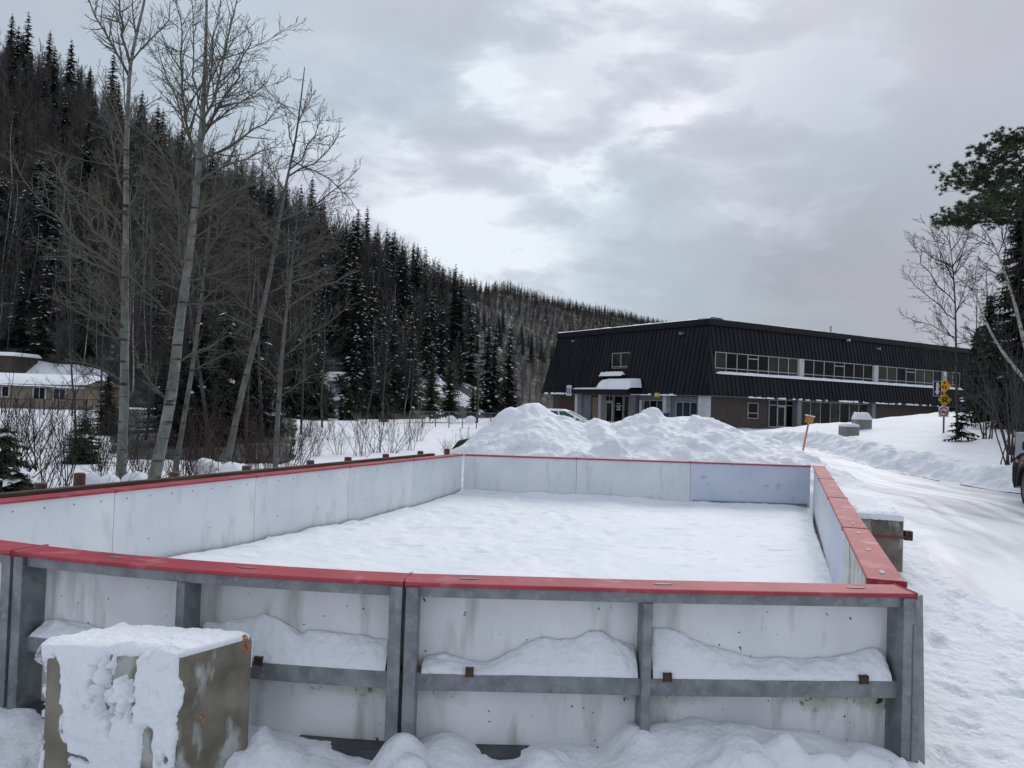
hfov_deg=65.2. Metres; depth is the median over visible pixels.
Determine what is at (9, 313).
hill birch
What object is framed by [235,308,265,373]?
hill birch
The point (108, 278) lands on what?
hill birch
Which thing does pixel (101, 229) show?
hill birch
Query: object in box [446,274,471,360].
hill spruce
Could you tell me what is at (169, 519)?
rink board
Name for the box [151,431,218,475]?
red twig shrub
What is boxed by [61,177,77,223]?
hill birch
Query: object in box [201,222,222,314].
hill birch
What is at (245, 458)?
red twig shrub
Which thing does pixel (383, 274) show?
hill spruce
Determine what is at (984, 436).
dark bush
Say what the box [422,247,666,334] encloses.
conifers
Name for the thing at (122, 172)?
hill spruce
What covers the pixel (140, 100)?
hill spruce
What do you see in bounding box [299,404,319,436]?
dark shrub
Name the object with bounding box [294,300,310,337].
hill birch
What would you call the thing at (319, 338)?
hill birch
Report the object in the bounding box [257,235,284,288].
hill birch
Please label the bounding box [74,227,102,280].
hill birch
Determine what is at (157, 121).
hill spruce
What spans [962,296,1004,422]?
dark spruce
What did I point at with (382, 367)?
hill birch
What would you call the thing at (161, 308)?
hill birch
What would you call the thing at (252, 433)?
red twig shrub
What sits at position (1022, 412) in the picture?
dark bush
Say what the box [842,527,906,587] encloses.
rink board
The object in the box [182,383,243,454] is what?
dark shrub
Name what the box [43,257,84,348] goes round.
hill birch
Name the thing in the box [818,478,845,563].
rink board
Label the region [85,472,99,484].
snowy boulder
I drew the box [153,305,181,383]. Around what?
hill spruce
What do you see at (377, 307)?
hill spruce
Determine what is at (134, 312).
hill birch
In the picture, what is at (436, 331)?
hill spruce
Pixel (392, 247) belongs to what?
hill spruce
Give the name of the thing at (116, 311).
hill birch
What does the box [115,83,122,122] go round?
hill spruce
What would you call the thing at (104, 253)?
hill birch
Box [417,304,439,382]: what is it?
hill spruce
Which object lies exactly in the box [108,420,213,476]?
dark shrub
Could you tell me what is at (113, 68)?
hill spruce
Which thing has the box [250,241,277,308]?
hill birch
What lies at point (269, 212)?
hill spruce
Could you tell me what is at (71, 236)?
hill birch
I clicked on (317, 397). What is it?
dark spruce
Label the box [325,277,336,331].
hill spruce
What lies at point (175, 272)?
hill birch
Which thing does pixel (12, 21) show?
hill spruce
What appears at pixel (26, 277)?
hill birch
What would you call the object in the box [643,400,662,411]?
window
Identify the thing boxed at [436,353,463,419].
young spruce
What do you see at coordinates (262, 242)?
hill spruce
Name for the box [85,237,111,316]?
hill birch
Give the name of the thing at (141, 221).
hill birch
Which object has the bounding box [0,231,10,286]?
hill birch
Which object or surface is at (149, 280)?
hill birch
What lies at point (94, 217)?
hill birch
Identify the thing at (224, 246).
hill birch
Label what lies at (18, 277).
hill birch
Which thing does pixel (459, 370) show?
hill spruce
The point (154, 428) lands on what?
dark shrub
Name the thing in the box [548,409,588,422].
parked car
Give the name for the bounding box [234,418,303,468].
dark shrub
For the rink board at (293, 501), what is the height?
1.056 m
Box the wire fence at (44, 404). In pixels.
[1,399,99,416]
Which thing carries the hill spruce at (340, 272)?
on the hill
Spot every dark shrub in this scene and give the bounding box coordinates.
[0,357,90,477]
[0,382,157,487]
[0,396,79,487]
[1,387,90,465]
[8,393,49,440]
[18,393,93,486]
[28,395,101,448]
[49,404,117,471]
[62,418,180,477]
[69,389,117,440]
[71,398,101,426]
[74,411,149,476]
[80,393,143,450]
[93,390,175,436]
[102,427,211,476]
[103,390,183,463]
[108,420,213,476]
[133,405,175,456]
[143,395,183,434]
[158,390,225,463]
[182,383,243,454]
[210,423,278,470]
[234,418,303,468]
[249,398,319,458]
[250,393,290,437]
[257,425,299,467]
[258,412,318,466]
[265,410,328,463]
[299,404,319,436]
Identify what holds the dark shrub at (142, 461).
on the ground
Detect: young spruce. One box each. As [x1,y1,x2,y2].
[324,384,337,418]
[334,395,346,420]
[344,387,358,420]
[377,398,388,421]
[412,358,446,419]
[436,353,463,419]
[464,386,481,416]
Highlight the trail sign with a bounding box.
[933,379,950,432]
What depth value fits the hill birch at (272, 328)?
85.28 m
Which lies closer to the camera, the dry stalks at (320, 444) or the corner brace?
the corner brace
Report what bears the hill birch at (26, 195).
on the hill
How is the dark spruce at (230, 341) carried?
on the ground
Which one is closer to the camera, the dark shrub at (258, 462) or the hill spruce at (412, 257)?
the dark shrub at (258, 462)
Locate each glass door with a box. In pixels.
[605,401,613,420]
[776,406,784,426]
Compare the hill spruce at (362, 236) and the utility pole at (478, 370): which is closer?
the utility pole at (478, 370)
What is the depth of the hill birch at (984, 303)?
60.47 m
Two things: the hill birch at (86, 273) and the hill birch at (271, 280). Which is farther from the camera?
the hill birch at (271, 280)
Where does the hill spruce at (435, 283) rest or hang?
on the hill
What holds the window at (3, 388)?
in the beige house
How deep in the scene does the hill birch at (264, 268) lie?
101.45 m
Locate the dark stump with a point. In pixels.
(460, 443)
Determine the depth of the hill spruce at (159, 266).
92.58 m
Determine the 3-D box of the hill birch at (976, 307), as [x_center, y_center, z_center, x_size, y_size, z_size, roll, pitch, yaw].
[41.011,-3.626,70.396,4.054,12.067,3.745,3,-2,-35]
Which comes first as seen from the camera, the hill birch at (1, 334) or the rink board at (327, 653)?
the rink board at (327, 653)
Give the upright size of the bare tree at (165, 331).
12.305 m
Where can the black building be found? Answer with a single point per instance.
(736, 374)
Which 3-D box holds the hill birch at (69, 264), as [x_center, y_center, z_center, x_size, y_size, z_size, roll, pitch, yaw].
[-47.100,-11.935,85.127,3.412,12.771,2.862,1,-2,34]
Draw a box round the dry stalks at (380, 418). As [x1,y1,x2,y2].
[349,401,414,452]
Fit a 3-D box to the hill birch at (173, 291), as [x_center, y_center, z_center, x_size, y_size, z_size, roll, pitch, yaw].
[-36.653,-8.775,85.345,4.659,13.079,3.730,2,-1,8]
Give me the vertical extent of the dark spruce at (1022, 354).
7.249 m
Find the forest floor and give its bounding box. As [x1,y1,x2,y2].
[109,409,297,463]
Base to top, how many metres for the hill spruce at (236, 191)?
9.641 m
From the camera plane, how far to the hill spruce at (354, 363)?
78.59 m
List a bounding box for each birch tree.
[923,261,1023,386]
[950,212,1023,347]
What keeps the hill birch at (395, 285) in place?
on the hill
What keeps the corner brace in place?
attached to the rink board at (867, 560)
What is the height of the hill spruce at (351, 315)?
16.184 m
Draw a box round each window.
[1,386,9,396]
[32,387,46,399]
[52,388,66,400]
[606,395,613,400]
[612,352,629,367]
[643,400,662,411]
[675,402,697,416]
[714,351,797,375]
[747,402,757,418]
[804,359,872,381]
[878,366,941,385]
[947,372,959,386]
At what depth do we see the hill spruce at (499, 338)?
158.19 m
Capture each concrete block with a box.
[34,622,254,767]
[838,423,859,436]
[851,412,871,429]
[853,505,912,571]
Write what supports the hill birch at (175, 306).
on the hill
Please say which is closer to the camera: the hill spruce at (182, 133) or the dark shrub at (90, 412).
the dark shrub at (90, 412)
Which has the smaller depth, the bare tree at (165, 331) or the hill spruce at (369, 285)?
the bare tree at (165, 331)
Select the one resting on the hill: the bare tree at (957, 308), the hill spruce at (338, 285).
the hill spruce at (338, 285)
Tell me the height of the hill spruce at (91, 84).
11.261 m
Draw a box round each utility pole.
[66,309,79,345]
[467,367,489,422]
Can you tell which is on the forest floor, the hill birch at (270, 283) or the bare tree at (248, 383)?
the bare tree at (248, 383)
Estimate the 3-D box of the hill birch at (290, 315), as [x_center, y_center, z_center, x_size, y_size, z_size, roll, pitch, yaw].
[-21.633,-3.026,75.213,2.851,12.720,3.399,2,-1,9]
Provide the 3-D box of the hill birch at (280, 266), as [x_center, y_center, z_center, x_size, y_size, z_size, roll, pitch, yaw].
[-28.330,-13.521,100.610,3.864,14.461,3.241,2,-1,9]
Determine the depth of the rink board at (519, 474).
15.19 m
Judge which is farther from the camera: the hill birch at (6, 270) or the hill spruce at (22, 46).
the hill spruce at (22, 46)
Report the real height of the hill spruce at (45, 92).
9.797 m
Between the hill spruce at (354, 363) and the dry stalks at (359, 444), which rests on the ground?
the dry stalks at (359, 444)
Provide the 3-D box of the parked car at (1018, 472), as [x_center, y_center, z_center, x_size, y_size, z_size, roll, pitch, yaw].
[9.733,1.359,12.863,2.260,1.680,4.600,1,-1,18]
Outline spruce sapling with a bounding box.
[941,397,980,441]
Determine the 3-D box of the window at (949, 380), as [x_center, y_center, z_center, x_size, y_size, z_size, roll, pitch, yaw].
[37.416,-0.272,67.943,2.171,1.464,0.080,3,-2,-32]
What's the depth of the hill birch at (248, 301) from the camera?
85.89 m
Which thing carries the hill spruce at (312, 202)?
on the hill
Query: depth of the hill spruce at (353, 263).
109.57 m
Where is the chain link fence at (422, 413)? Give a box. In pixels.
[409,411,497,428]
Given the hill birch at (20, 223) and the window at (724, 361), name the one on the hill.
the hill birch at (20, 223)
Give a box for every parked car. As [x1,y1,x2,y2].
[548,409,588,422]
[1012,441,1023,503]
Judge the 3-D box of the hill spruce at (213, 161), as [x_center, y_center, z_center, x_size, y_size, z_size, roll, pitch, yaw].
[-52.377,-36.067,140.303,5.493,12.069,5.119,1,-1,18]
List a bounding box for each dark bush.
[936,316,1023,437]
[958,361,1005,427]
[963,342,1023,464]
[966,351,1014,438]
[969,334,1023,454]
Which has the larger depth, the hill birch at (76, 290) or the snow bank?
the hill birch at (76, 290)
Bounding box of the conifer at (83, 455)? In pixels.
[60,419,111,463]
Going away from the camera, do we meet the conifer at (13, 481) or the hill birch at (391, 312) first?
the conifer at (13, 481)
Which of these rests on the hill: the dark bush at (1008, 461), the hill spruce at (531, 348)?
the hill spruce at (531, 348)
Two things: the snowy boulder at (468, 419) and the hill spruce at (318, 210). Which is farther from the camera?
the hill spruce at (318, 210)
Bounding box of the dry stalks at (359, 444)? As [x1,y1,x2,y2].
[338,411,385,456]
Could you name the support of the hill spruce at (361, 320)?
on the hill
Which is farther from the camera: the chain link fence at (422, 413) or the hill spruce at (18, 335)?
the hill spruce at (18, 335)
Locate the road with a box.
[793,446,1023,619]
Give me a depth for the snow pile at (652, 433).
18.13 m
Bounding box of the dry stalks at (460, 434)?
[452,426,472,444]
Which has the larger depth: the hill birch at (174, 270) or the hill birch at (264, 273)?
the hill birch at (264, 273)
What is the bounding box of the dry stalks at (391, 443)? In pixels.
[368,413,420,452]
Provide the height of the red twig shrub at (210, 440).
1.653 m
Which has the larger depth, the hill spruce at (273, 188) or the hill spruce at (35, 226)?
the hill spruce at (273, 188)
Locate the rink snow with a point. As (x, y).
(468, 531)
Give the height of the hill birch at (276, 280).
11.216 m
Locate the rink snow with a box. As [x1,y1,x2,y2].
[169,488,831,582]
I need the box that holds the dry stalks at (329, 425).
[316,415,348,439]
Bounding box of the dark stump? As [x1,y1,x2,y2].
[451,438,468,449]
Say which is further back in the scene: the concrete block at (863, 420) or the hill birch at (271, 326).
the hill birch at (271, 326)
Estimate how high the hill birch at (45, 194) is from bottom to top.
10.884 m
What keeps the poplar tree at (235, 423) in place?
on the ground
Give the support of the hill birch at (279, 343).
on the hill
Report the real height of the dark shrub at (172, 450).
1.603 m
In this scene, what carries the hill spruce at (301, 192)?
on the hill
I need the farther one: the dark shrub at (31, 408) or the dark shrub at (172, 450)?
the dark shrub at (31, 408)
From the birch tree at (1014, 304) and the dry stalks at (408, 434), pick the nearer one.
the birch tree at (1014, 304)
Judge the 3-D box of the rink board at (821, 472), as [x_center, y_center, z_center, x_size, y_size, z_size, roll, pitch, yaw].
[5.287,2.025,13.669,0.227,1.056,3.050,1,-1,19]
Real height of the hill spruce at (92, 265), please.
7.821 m
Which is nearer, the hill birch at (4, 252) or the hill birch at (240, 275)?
the hill birch at (4, 252)
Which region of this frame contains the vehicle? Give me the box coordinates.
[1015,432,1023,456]
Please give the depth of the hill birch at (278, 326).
82.83 m
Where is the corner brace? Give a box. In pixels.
[910,593,924,764]
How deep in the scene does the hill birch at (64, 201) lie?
95.36 m
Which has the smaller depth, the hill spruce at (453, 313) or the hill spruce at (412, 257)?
the hill spruce at (453, 313)
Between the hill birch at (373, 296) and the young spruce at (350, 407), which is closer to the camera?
the young spruce at (350, 407)
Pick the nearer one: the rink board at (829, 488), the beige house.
the rink board at (829, 488)
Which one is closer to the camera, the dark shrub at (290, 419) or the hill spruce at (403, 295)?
the dark shrub at (290, 419)
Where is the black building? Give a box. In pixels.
[540,317,972,428]
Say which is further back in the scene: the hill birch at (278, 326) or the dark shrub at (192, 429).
the hill birch at (278, 326)
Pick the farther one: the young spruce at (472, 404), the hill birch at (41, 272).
the hill birch at (41, 272)
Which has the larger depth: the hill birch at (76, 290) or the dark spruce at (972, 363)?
the hill birch at (76, 290)
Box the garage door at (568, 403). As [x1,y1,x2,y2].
[559,397,574,411]
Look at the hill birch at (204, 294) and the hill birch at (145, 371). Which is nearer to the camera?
the hill birch at (145, 371)
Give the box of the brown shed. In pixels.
[0,352,41,372]
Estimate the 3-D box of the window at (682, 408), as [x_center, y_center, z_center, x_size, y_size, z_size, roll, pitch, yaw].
[11.814,1.982,54.092,0.080,1.550,2.054,3,-2,-32]
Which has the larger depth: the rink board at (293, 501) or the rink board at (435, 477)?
the rink board at (435, 477)
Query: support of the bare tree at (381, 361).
on the ground
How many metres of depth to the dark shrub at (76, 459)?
16.78 m
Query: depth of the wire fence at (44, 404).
51.94 m
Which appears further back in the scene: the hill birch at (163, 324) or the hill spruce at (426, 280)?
the hill spruce at (426, 280)
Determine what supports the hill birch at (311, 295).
on the hill
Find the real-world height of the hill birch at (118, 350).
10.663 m
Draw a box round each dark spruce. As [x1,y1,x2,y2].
[88,373,118,435]
[134,325,188,430]
[144,307,240,446]
[205,306,272,442]
[233,316,293,437]
[273,335,318,419]
[304,358,333,420]
[954,328,981,412]
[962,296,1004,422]
[970,184,1023,429]
[995,312,1023,431]
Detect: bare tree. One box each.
[32,270,117,427]
[57,255,140,410]
[69,197,221,439]
[129,218,218,416]
[131,198,241,391]
[151,164,269,449]
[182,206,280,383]
[197,180,322,446]
[203,185,318,437]
[267,256,343,434]
[292,268,358,427]
[345,322,392,422]
[354,306,417,424]
[388,327,430,420]
[899,214,1022,431]
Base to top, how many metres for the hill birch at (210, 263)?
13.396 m
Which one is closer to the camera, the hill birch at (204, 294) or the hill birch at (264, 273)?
the hill birch at (204, 294)
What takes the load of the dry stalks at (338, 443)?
on the ground
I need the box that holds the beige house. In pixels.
[0,373,119,409]
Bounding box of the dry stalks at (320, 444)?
[291,415,331,456]
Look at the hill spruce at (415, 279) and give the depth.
132.10 m
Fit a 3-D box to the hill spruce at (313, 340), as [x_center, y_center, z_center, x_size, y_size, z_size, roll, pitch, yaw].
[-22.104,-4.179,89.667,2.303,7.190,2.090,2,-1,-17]
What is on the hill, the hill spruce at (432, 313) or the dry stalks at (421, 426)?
the hill spruce at (432, 313)
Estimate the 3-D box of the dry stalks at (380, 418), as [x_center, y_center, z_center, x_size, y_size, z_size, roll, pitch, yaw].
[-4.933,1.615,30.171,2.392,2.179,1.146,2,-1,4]
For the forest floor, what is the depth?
29.79 m
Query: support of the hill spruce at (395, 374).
on the hill
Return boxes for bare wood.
[0,30,666,407]
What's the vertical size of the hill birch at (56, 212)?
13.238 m
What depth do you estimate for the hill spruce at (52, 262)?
87.97 m
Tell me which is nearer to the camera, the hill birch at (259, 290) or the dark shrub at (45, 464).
the dark shrub at (45, 464)
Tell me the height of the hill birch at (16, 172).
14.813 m
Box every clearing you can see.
[26,361,106,380]
[317,349,501,418]
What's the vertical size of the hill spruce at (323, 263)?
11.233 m
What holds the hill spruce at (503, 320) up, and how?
on the hill
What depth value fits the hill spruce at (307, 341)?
85.26 m
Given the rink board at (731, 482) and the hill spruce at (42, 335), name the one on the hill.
the hill spruce at (42, 335)
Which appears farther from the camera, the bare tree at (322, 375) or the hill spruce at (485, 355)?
the hill spruce at (485, 355)
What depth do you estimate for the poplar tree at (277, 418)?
18.00 m
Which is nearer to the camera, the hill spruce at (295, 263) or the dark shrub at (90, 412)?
the dark shrub at (90, 412)
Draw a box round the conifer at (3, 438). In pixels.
[0,426,39,487]
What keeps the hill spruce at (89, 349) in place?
on the hill
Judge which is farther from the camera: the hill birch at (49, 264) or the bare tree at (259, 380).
the hill birch at (49, 264)
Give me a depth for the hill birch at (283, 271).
102.66 m
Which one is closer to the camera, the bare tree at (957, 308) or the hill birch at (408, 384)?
the bare tree at (957, 308)
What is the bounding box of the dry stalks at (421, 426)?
[407,413,436,440]
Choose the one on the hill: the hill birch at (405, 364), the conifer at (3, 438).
the hill birch at (405, 364)
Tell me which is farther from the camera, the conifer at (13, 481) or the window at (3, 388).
the window at (3, 388)
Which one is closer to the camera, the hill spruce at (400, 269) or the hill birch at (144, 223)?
the hill birch at (144, 223)
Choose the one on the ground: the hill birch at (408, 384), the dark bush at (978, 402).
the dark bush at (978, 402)
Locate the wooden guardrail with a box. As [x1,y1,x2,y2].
[0,449,449,497]
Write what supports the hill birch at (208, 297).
on the hill
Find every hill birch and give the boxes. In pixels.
[0,116,28,223]
[0,149,18,194]
[0,161,25,280]
[0,179,27,282]
[0,218,26,297]
[0,220,37,314]
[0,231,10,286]
[0,234,6,283]
[0,244,18,308]
[0,270,24,351]
[0,291,9,337]
[1,203,42,316]
[3,176,19,218]
[4,246,24,327]
[6,199,31,269]
[9,249,39,313]
[13,172,32,214]
[18,181,31,222]
[23,221,45,307]
[24,220,37,262]
[26,240,55,322]
[27,251,59,341]
[34,169,55,220]
[34,235,61,316]
[38,186,67,247]
[39,196,89,311]
[42,288,76,359]
[43,166,62,231]
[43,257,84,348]
[48,260,63,331]
[51,214,87,328]
[55,169,77,254]
[57,181,76,238]
[57,214,82,282]
[59,291,85,354]
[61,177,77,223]
[63,193,91,267]
[63,199,103,275]
[64,266,83,326]
[73,247,98,317]
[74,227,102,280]
[75,174,112,260]
[75,190,107,298]
[75,279,100,365]
[77,205,90,264]
[78,190,112,237]
[78,255,117,338]
[81,223,119,292]
[83,237,115,322]
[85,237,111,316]
[90,293,105,358]
[92,201,113,283]
[96,248,120,332]
[96,285,119,350]
[97,267,130,357]
[101,231,129,315]
[104,251,136,326]
[108,198,134,267]
[111,264,147,391]
[113,292,147,366]
[117,176,142,273]
[117,257,143,313]
[117,284,149,358]
[119,294,148,371]
[129,226,160,341]
[129,243,146,298]
[129,248,166,322]
[130,187,159,265]
[131,184,156,260]
[131,272,158,381]
[132,254,152,312]
[137,349,156,400]
[138,231,155,305]
[139,329,154,357]
[140,283,161,349]
[143,341,161,407]
[148,225,177,302]
[152,279,169,320]
[152,289,166,329]
[153,244,188,330]
[154,294,187,368]
[158,309,169,347]
[159,223,197,313]
[161,228,186,318]
[169,242,202,302]
[185,290,214,335]
[190,225,232,331]
[193,267,216,325]
[196,274,218,325]
[199,230,214,285]
[201,217,226,270]
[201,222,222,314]
[204,264,221,328]
[205,271,237,328]
[206,305,224,352]
[210,222,242,308]
[216,225,234,271]
[222,260,256,354]
[229,270,260,337]
[231,236,260,339]
[234,251,265,369]
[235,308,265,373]
[238,277,259,363]
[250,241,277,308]
[252,271,269,329]
[255,252,284,327]
[255,259,284,322]
[256,254,271,301]
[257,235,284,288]
[257,249,278,289]
[261,256,278,324]
[264,283,276,346]
[264,294,275,353]
[264,305,292,394]
[266,277,284,342]
[266,307,279,366]
[267,276,295,339]
[267,287,296,402]
[268,305,292,357]
[270,316,290,365]
[274,256,288,303]
[274,262,298,318]
[274,265,306,379]
[275,221,301,293]
[276,298,317,374]
[280,329,295,378]
[289,259,310,320]
[292,256,309,325]
[293,245,306,324]
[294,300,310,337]
[302,298,320,353]
[303,270,326,321]
[305,308,331,375]
[311,293,329,340]
[365,270,380,326]
[365,335,396,392]
[366,316,384,407]
[371,285,397,332]
[378,294,400,357]
[382,282,401,332]
[388,303,417,374]
[394,336,404,380]
[395,325,411,383]
[396,327,419,407]
[402,357,414,415]
[412,355,425,400]
[454,372,465,402]
[953,278,999,347]
[970,292,1007,343]
[981,267,1009,323]
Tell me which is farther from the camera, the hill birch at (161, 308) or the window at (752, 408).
the hill birch at (161, 308)
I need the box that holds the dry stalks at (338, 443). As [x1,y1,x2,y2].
[320,424,354,454]
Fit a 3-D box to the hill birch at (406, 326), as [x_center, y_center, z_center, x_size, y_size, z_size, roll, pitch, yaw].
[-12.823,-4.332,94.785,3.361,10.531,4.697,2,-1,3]
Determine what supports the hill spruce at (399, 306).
on the hill
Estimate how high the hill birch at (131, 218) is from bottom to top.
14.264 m
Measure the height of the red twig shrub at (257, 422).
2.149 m
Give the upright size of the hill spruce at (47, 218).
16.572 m
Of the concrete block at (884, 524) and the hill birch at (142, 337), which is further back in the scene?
the hill birch at (142, 337)
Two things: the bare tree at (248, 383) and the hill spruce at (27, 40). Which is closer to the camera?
the bare tree at (248, 383)
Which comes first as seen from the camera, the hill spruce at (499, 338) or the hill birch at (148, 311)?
the hill birch at (148, 311)
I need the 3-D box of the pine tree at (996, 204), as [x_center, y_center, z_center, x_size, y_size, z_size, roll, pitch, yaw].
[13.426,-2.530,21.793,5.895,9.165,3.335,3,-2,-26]
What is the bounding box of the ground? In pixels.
[0,407,1023,767]
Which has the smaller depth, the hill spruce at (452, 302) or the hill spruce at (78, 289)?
the hill spruce at (78, 289)
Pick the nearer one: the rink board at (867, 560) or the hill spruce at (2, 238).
the rink board at (867, 560)
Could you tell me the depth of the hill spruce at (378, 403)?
79.80 m
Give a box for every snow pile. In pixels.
[450,403,632,489]
[611,407,870,488]
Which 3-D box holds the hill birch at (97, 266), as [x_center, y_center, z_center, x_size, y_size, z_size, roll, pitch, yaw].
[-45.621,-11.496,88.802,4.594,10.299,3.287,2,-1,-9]
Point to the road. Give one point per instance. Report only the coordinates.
(972, 539)
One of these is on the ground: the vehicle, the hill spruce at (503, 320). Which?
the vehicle
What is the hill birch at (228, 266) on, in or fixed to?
on the hill
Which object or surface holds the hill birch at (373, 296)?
on the hill
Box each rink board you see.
[0,488,116,552]
[0,540,46,708]
[7,544,412,760]
[107,474,257,557]
[250,465,350,541]
[345,458,414,520]
[401,572,917,760]
[405,454,462,506]
[463,454,576,493]
[576,457,690,500]
[689,461,810,507]
[812,466,832,538]
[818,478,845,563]
[827,497,868,583]
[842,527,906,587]
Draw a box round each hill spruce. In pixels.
[0,172,11,246]
[0,182,18,246]
[0,202,11,273]
[0,272,34,347]
[1,13,17,81]
[1,26,31,109]
[1,232,25,302]
[3,106,25,180]
[8,190,35,266]
[17,260,61,357]
[18,162,73,304]
[19,33,29,93]
[20,188,44,275]
[23,11,35,97]
[25,152,52,234]
[25,208,71,314]
[34,77,54,127]
[42,32,55,82]
[42,45,61,130]
[54,96,75,158]
[57,40,82,123]
[61,229,82,293]
[67,247,85,320]
[68,119,97,229]
[71,280,100,355]
[83,68,98,117]
[83,234,102,288]
[85,66,95,114]
[94,123,113,163]
[97,53,124,144]
[97,251,116,326]
[112,141,133,207]
[112,208,130,277]
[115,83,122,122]
[129,90,149,153]
[129,165,141,231]
[139,289,167,366]
[141,245,170,321]
[143,103,167,171]
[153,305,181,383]
[160,108,171,151]
[177,120,186,180]
[202,144,218,207]
[229,176,240,227]
[234,171,261,269]
[253,170,269,209]
[254,226,268,280]
[255,245,269,305]
[262,181,280,262]
[266,296,295,378]
[267,184,281,226]
[280,218,308,310]
[295,185,304,215]
[304,334,337,411]
[305,324,311,385]
[306,177,316,241]
[307,199,326,272]
[309,265,331,332]
[309,295,329,365]
[309,316,321,370]
[312,287,332,353]
[314,252,327,316]
[323,223,355,351]
[325,231,332,278]
[325,243,354,333]
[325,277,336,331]
[327,244,376,388]
[330,247,337,281]
[334,282,380,396]
[335,326,371,413]
[343,274,371,352]
[344,214,367,289]
[344,226,352,282]
[345,216,362,275]
[345,236,368,324]
[346,281,385,392]
[350,210,367,284]
[361,323,398,419]
[362,207,372,249]
[363,267,373,308]
[367,264,383,330]
[368,248,379,288]
[370,229,382,282]
[373,290,381,354]
[375,223,380,254]
[376,308,390,389]
[380,254,390,320]
[381,305,407,404]
[382,261,394,303]
[383,245,409,320]
[384,302,392,357]
[385,232,390,249]
[386,233,398,295]
[386,292,402,339]
[386,325,406,390]
[389,229,399,266]
[395,311,425,411]
[396,247,417,349]
[396,286,407,350]
[397,264,418,354]
[399,320,420,383]
[401,287,421,366]
[407,247,426,331]
[409,244,415,285]
[416,298,423,340]
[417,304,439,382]
[420,291,438,363]
[421,338,445,397]
[422,269,430,326]
[432,269,440,298]
[432,290,440,327]
[434,301,453,379]
[434,314,444,352]
[436,269,448,313]
[444,268,465,357]
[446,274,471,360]
[449,282,457,322]
[454,335,465,365]
[455,304,483,386]
[456,345,466,383]
[465,299,472,322]
[470,317,505,414]
[474,330,479,352]
[479,324,508,413]
[480,310,487,328]
[497,319,503,346]
[497,322,523,407]
[500,308,505,332]
[520,336,525,354]
[527,331,536,361]
[538,337,543,358]
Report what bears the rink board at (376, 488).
on the ground
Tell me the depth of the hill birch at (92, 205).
100.53 m
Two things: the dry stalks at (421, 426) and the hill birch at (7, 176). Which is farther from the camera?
the hill birch at (7, 176)
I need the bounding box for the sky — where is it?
[0,0,1023,348]
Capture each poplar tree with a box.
[0,0,234,480]
[81,0,324,478]
[130,113,276,471]
[196,51,361,463]
[218,177,360,467]
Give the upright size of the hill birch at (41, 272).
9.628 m
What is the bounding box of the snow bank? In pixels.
[771,430,1020,492]
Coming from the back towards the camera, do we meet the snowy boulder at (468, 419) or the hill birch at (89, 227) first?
the hill birch at (89, 227)
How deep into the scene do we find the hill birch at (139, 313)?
78.55 m
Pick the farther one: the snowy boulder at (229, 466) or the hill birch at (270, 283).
the hill birch at (270, 283)
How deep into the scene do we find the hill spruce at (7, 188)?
98.63 m
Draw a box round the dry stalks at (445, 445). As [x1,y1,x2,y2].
[439,439,452,450]
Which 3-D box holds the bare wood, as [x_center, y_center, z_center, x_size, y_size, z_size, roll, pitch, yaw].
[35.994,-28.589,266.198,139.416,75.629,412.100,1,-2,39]
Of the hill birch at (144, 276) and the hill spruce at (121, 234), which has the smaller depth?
the hill birch at (144, 276)
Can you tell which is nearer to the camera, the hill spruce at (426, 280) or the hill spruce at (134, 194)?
the hill spruce at (134, 194)
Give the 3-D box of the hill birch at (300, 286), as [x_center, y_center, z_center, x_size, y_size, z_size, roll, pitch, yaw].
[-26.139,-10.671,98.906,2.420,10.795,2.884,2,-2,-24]
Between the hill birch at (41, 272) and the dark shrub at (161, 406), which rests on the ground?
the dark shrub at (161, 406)
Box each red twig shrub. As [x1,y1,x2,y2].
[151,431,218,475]
[163,417,265,476]
[175,400,240,459]
[214,421,273,469]
[216,407,304,465]
[241,400,290,441]
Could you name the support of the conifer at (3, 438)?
on the ground
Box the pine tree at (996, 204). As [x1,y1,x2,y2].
[928,125,1023,260]
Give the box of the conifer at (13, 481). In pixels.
[0,466,35,492]
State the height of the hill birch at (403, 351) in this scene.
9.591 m
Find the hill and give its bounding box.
[0,84,634,418]
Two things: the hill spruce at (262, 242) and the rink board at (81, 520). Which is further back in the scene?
the hill spruce at (262, 242)
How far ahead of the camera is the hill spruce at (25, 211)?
96.27 m
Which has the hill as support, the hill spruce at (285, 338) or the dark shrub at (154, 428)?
the hill spruce at (285, 338)
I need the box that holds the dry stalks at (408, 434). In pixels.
[383,414,420,449]
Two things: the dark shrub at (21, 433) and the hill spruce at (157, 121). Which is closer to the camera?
the dark shrub at (21, 433)
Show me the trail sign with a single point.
(944, 399)
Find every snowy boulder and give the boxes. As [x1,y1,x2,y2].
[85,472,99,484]
[94,474,119,483]
[120,471,147,481]
[192,458,217,474]
[219,462,242,472]
[446,415,456,423]
[465,416,475,423]
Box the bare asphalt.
[810,449,1020,493]
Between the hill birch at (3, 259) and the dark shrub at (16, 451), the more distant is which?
the hill birch at (3, 259)
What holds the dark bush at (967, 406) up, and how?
on the ground
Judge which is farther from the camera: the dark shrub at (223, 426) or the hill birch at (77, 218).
the hill birch at (77, 218)
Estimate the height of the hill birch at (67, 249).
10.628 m
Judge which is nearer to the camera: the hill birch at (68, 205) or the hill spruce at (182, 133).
the hill birch at (68, 205)
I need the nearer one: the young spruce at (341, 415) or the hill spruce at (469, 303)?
the young spruce at (341, 415)
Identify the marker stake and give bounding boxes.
[802,414,814,450]
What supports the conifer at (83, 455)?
on the ground
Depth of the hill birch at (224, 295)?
87.18 m
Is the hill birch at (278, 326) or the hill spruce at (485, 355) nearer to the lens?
the hill birch at (278, 326)

